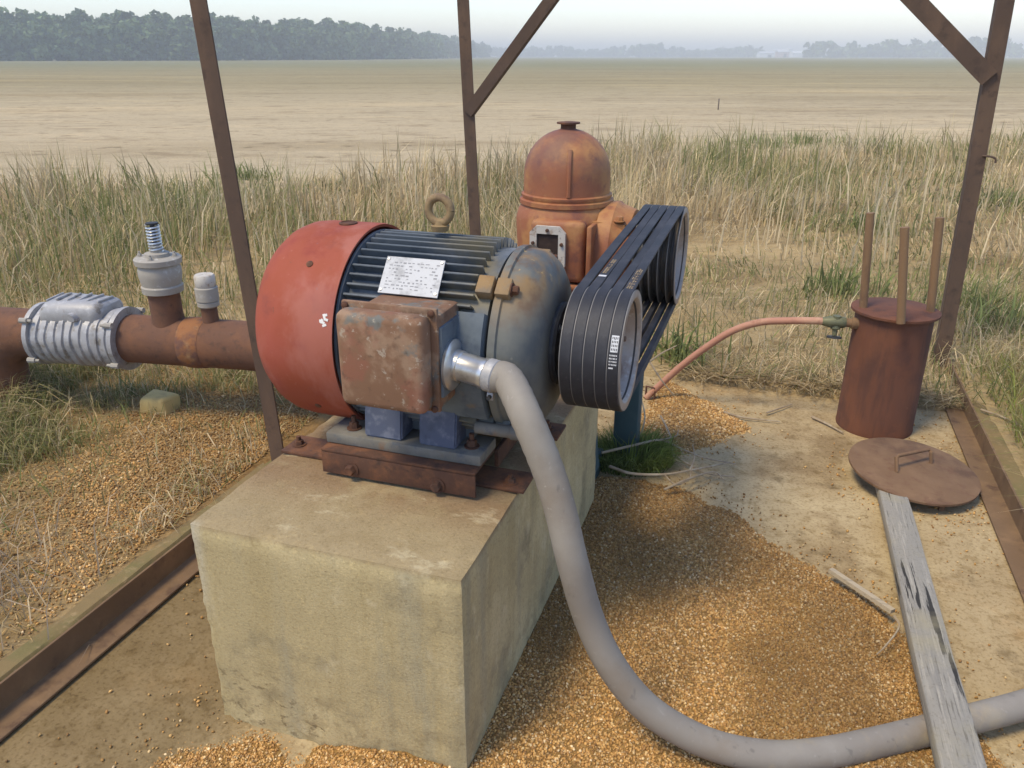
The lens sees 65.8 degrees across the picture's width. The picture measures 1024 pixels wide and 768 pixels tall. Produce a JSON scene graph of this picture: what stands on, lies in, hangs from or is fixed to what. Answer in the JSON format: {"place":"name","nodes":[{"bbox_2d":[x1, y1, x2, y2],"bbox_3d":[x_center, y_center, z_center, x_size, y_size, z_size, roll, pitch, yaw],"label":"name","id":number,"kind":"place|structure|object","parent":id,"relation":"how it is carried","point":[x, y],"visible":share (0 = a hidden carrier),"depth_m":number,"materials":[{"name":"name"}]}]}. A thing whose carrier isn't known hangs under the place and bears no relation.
{"place":"outdoors","nodes":[
{"label":"outdoors","id":0,"kind":"place"},
{"bbox_2d":[0,56,1023,661],"bbox_3d":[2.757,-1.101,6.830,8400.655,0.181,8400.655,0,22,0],"label":"ground","id":1,"kind":"structure","parent":0,"point":[156,114],"depth_m":19.43,"materials":[{"name":"beige soil"}]},
{"bbox_2d":[0,481,116,662],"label":"dead brush","id":2,"kind":"object","parent":1,"relation":"on","point":[5,555],"visible":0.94,"depth_m":2.47,"materials":[{"name":"beige plant"}]},
{"bbox_2d":[0,293,254,411],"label":"discharge pipe","id":3,"kind":"object","parent":1,"relation":"on","point":[166,332],"visible":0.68,"depth_m":3.42,"materials":[{"name":"brown metal"}]},
{"bbox_2d":[18,292,145,369],"bbox_3d":[-1.922,-0.239,3.577,0.446,0.328,0.284,4,23,9],"label":"pipe coupling","id":4,"kind":"object","parent":3,"relation":"attached to","point":[72,328],"visible":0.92,"depth_m":3.47,"materials":[{"name":"metal"}]},
{"bbox_2d":[133,221,183,295],"bbox_3d":[-1.511,-0.538,3.377,0.194,0.300,0.194,7,24,17],"label":"air valve","id":5,"kind":"object","parent":3,"relation":"attached to","point":[159,268],"visible":1,"depth_m":3.34,"materials":[{"name":"metal"}]},
{"bbox_2d":[193,272,219,308],"bbox_3d":[-1.311,-0.401,3.396,0.096,0.142,0.096,7,24,17],"label":"pipe cap valve","id":6,"kind":"object","parent":3,"relation":"on","point":[206,292],"visible":1,"depth_m":3.36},
{"bbox_2d":[0,460,271,681],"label":"kerb strip","id":7,"kind":"object","parent":1,"relation":"on","point":[19,657],"visible":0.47,"depth_m":2.41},
{"bbox_2d":[0,364,319,657],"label":"straw chaff","id":8,"kind":"object","parent":1,"relation":"on","point":[67,485],"visible":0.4,"depth_m":3.12,"materials":[{"name":"beige plant"}]},
{"bbox_2d":[140,389,180,414],"bbox_3d":[-1.651,0.094,3.721,0.165,0.111,0.129,7,24,17],"label":"stone block","id":9,"kind":"object","parent":1,"relation":"on","point":[156,399],"depth_m":3.67,"materials":[{"name":"beige stone"}]},
{"bbox_2d":[0,6,491,60],"bbox_3d":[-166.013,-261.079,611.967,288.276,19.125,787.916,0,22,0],"label":"wood","id":10,"kind":"object","parent":1,"relation":"on","point":[116,35],"visible":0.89,"depth_m":296.78,"materials":[{"name":"green plant"}]},
{"bbox_2d":[0,111,1023,411],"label":"dry grass","id":11,"kind":"structure","parent":1,"relation":"on","point":[682,182],"depth_m":7.97,"materials":[{"name":"beige plant"}]},
{"bbox_2d":[0,376,1023,767],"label":"concrete slab","id":12,"kind":"structure","parent":1,"relation":"on","point":[136,664],"depth_m":2.56,"materials":[{"name":"beige concrete"}]},
{"bbox_2d":[190,394,597,767],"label":"concrete block","id":13,"kind":"structure","parent":12,"relation":"on","point":[344,610],"depth_m":1.87,"materials":[{"name":"beige concrete"}]},
{"bbox_2d":[281,419,565,497],"bbox_3d":[-0.243,0.129,2.223,0.700,0.076,0.544,7,24,17],"label":"motor base","id":14,"kind":"object","parent":13,"relation":"on","point":[440,476],"visible":0.49,"depth_m":2.00,"materials":[{"name":"brown metal"}]},
{"bbox_2d":[255,193,641,465],"bbox_3d":[-0.176,-0.162,2.024,0.954,0.624,0.643,7,24,17],"label":"electric motor","id":15,"kind":"object","parent":14,"relation":"on","point":[366,330],"visible":0.75,"depth_m":1.91,"materials":[{"name":"red paint"}]},
{"bbox_2d":[559,204,651,405],"bbox_3d":[0.322,-0.289,2.393,0.027,0.350,1.251,7,24,17],"label":"drive belt","id":16,"kind":"object","parent":15,"relation":"on","point":[589,278],"visible":0.46,"depth_m":1.90,"materials":[{"name":"rubber"}]},
{"bbox_2d":[571,205,660,406],"bbox_3d":[0.349,-0.286,2.384,0.028,0.348,1.251,7,24,17],"label":"drive belt","id":17,"kind":"object","parent":15,"relation":"on","point":[580,328],"visible":0.56,"depth_m":1.89,"materials":[{"name":"rubber"}]},
{"bbox_2d":[594,206,677,409],"bbox_3d":[0.403,-0.279,2.368,0.026,0.348,1.251,7,24,17],"label":"drive belt","id":18,"kind":"object","parent":15,"relation":"on","point":[604,334],"visible":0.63,"depth_m":1.89,"materials":[{"name":"rubber"}]},
{"bbox_2d":[451,349,1023,767],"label":"flexible conduit","id":19,"kind":"object","parent":15,"relation":"attached to","point":[639,700],"visible":0.94,"depth_m":1.81,"materials":[{"name":"plastic"}]},
{"bbox_2d":[0,0,1023,741],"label":"shelter frame","id":20,"kind":"object","parent":12,"relation":"on","point":[36,682],"visible":0.69,"depth_m":3.02,"materials":[{"name":"brown metal"}]},
{"bbox_2d":[0,365,1023,767],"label":"stray gravel","id":21,"kind":"structure","parent":12,"relation":"on","point":[180,447],"depth_m":3.09,"materials":[{"name":"brown gravel"}]},
{"bbox_2d":[150,377,1005,767],"bbox_3d":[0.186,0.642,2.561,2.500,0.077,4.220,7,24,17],"label":"gravel bed","id":22,"kind":"object","parent":12,"relation":"on","point":[612,704],"visible":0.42,"depth_m":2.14,"materials":[{"name":"brown gravel"}]},
{"bbox_2d":[640,401,645,435],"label":"dead twig","id":23,"kind":"object","parent":22,"relation":"on","point":[644,418],"visible":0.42,"depth_m":3.52,"materials":[{"name":"grey wood"}]},
{"bbox_2d":[649,362,673,394],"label":"dead twig","id":24,"kind":"object","parent":22,"relation":"on","point":[652,366],"visible":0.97,"depth_m":3.61,"materials":[{"name":"beige wood"}]},
{"bbox_2d":[660,415,686,467],"bbox_3d":[0.688,0.246,3.467,0.038,0.016,0.487,-1,23,-2],"label":"dead twig","id":25,"kind":"object","parent":22,"relation":"on","point":[670,436],"visible":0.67,"depth_m":3.55,"materials":[{"name":"grey wood"}]},
{"bbox_2d":[828,568,894,613],"bbox_3d":[1.094,0.646,2.488,0.020,0.022,0.246,-10,25,-23],"label":"wood lath","id":26,"kind":"object","parent":22,"relation":"on","point":[870,596],"visible":1,"depth_m":2.48,"materials":[{"name":"beige wood"}]},
{"bbox_2d":[876,615,900,654],"bbox_3d":[1.091,0.726,2.282,0.029,0.015,0.194,16,27,34],"label":"dead twig","id":27,"kind":"object","parent":22,"relation":"on","point":[896,632],"visible":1,"depth_m":2.29,"materials":[{"name":"beige wood"}]},
{"bbox_2d":[595,363,643,479],"bbox_3d":[0.247,0.097,3.176,0.470,0.610,0.530,7,24,17],"label":"support post","id":28,"kind":"object","parent":12,"relation":"on","point":[627,422],"visible":0.06,"depth_m":3.30,"materials":[{"name":"blue metal"}]},
{"bbox_2d":[516,121,688,303],"bbox_3d":[0.291,-0.517,2.826,0.628,0.793,0.429,7,24,17],"label":"gear head","id":29,"kind":"object","parent":28,"relation":"on","point":[574,216],"visible":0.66,"depth_m":2.67},
{"bbox_2d":[530,225,565,266],"bbox_3d":[0.119,-0.456,2.682,0.124,0.156,0.022,7,24,17],"label":"window frame","id":30,"kind":"structure","parent":29,"relation":"in","point":[553,238],"depth_m":2.67,"materials":[{"name":"white metal"}]},
{"bbox_2d":[583,205,668,408],"bbox_3d":[0.376,-0.281,2.377,0.026,0.353,1.251,7,24,17],"label":"drive belt","id":31,"kind":"object","parent":29,"relation":"attached to","point":[596,312],"visible":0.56,"depth_m":1.90,"materials":[{"name":"rubber"}]},
{"bbox_2d":[606,206,685,411],"bbox_3d":[0.429,-0.274,2.360,0.027,0.351,1.252,7,24,17],"label":"drive belt","id":32,"kind":"object","parent":29,"relation":"attached to","point":[617,328],"visible":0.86,"depth_m":1.95,"materials":[{"name":"rubber"}]},
{"bbox_2d":[597,420,690,477],"bbox_3d":[0.494,0.244,3.323,0.546,0.206,0.471,0,22,0],"label":"green weed","id":33,"kind":"object","parent":12,"relation":"on","point":[652,457],"visible":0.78,"depth_m":3.29,"materials":[{"name":"green plant"}]},
{"bbox_2d":[601,429,735,463],"bbox_3d":[0.644,0.268,3.360,0.577,0.097,0.188,-2,23,-5],"label":"dead twig","id":34,"kind":"object","parent":12,"relation":"on","point":[619,448],"visible":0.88,"depth_m":3.32,"materials":[{"name":"wood"}]},
{"bbox_2d":[609,445,729,485],"bbox_3d":[0.655,0.334,3.212,0.516,0.068,0.206,-14,26,-30],"label":"dead twig","id":35,"kind":"object","parent":12,"relation":"on","point":[638,474],"visible":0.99,"depth_m":3.12,"materials":[{"name":"grey wood"}]},
{"bbox_2d":[663,465,723,490],"bbox_3d":[0.711,0.367,3.139,0.285,0.063,0.060,-9,24,-21],"label":"dead twig","id":36,"kind":"object","parent":12,"relation":"on","point":[677,483],"visible":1,"depth_m":3.13,"materials":[{"name":"grey wood"}]},
{"bbox_2d":[674,454,734,476],"bbox_3d":[0.770,0.344,3.282,0.299,0.017,0.070,18,29,37],"label":"dead twig","id":37,"kind":"object","parent":12,"relation":"on","point":[683,461],"visible":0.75,"depth_m":3.24,"materials":[{"name":"grey wood"}]},
{"bbox_2d":[723,411,779,421],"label":"dead twig","id":38,"kind":"object","parent":12,"relation":"on","point":[728,413],"visible":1,"depth_m":3.75,"materials":[{"name":"beige wood"}]},
{"bbox_2d":[766,404,791,413],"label":"dead twig","id":39,"kind":"object","parent":12,"relation":"on","point":[767,412],"visible":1,"depth_m":3.84,"materials":[{"name":"beige wood"}]},
{"bbox_2d":[811,416,843,432],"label":"dead twig","id":40,"kind":"object","parent":12,"relation":"on","point":[819,420],"visible":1,"depth_m":3.71,"materials":[{"name":"beige wood"}]},
{"bbox_2d":[822,212,944,438],"bbox_3d":[1.659,-0.255,3.511,0.448,0.984,0.366,-11,25,-25],"label":"oil drum","id":41,"kind":"object","parent":12,"relation":"on","point":[888,350],"visible":0.98,"depth_m":3.47,"materials":[{"name":"brown metal"}]},
{"bbox_2d":[644,317,822,399],"bbox_3d":[1.028,-0.108,3.768,0.780,0.519,0.049,8,24,19],"label":"oil hose","id":42,"kind":"object","parent":41,"relation":"attached to","point":[685,362],"visible":0.99,"depth_m":3.70,"materials":[{"name":"rubber"}]},
{"bbox_2d":[644,385,655,399],"bbox_3d":[0.694,0.046,3.973,0.058,0.073,0.012,13,26,29],"label":"hose bracket","id":43,"kind":"object","parent":42,"relation":"attached to","point":[654,395],"visible":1,"depth_m":3.96,"materials":[{"name":"metal"}]},
{"bbox_2d":[848,437,980,511],"bbox_3d":[1.606,0.339,3.170,0.486,0.126,0.486,11,28,15],"label":"round lid","id":44,"kind":"object","parent":12,"relation":"on","point":[917,472],"visible":1,"depth_m":3.14,"materials":[{"name":"brown metal"}]},
{"bbox_2d":[875,488,986,767],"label":"wooden board","id":45,"kind":"object","parent":44,"relation":"on","point":[953,735],"visible":0.94,"depth_m":2.15,"materials":[{"name":"grey wood"}]},
{"bbox_2d":[0,266,1023,636],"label":"verge grass","id":46,"kind":"structure","parent":1,"relation":"on","point":[48,380],"depth_m":3.57,"materials":[{"name":"beige plant"}]},
{"bbox_2d":[0,127,1023,370],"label":"leafy weeds","id":47,"kind":"object","parent":1,"relation":"on","point":[680,351],"visible":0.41,"depth_m":5.67,"materials":[{"name":"green plant"}]},
{"bbox_2d":[477,45,633,56],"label":"tree row","id":48,"kind":"object","parent":1,"relation":"on","point":[570,51],"visible":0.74,"depth_m":1146.37,"materials":[{"name":"green plant"}]},
{"bbox_2d":[481,151,642,240],"bbox_3d":[0.296,-0.995,5.090,1.215,1.142,1.276,0,22,0],"label":"straw tuft","id":49,"kind":"object","parent":1,"relation":"on","point":[612,184],"visible":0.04,"depth_m":5.03,"materials":[{"name":"beige plant"}]},
{"bbox_2d":[628,42,764,56],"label":"tree row","id":50,"kind":"object","parent":1,"relation":"on","point":[650,50],"visible":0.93,"depth_m":1092.18,"materials":[{"name":"green plant"}]},
{"bbox_2d":[651,329,989,411],"bbox_3d":[1.631,-0.124,4.287,1.790,0.125,1.083,5,23,12],"label":"fallen straw","id":51,"kind":"object","parent":1,"relation":"on","point":[825,380],"visible":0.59,"depth_m":4.17,"materials":[{"name":"beige plant"}]},
{"bbox_2d":[802,36,1023,57],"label":"tree row","id":52,"kind":"object","parent":1,"relation":"on","point":[893,48],"visible":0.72,"depth_m":815.89,"materials":[{"name":"green plant"}]},
{"bbox_2d":[970,400,1023,507],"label":"kerb strip","id":53,"kind":"object","parent":1,"relation":"on","point":[1007,460],"visible":0.29,"depth_m":3.34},
{"bbox_2d":[980,408,1021,426],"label":"dead twig","id":54,"kind":"object","parent":1,"relation":"on","point":[989,412],"visible":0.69,"depth_m":3.66,"materials":[{"name":"beige wood"}]},
{"bbox_2d":[0,0,1023,55],"label":"sky","id":55,"kind":"structure","parent":0,"point":[577,24],"materials":[{"name":"white"}]},
{"bbox_2d":[757,51,774,56],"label":"farm building","id":56,"kind":"structure","parent":0,"point":[765,53],"depth_m":917.64,"materials":[{"name":"white metal"}]},
{"bbox_2d":[775,49,788,56],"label":"farm building","id":57,"kind":"structure","parent":0,"point":[781,52],"depth_m":927.39,"materials":[{"name":"white"}]},
{"bbox_2d":[789,51,803,56],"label":"farm building","id":58,"kind":"structure","parent":0,"point":[796,53],"depth_m":908.40,"materials":[{"name":"white metal"}]},
{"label":"dead twig","id":59,"kind":"object","parent":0,"visible":0},
{"bbox_2d":[649,345,676,361],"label":"dead twig","id":60,"kind":"object","parent":59,"relation":"on","point":[652,359],"visible":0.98,"depth_m":3.57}
]}

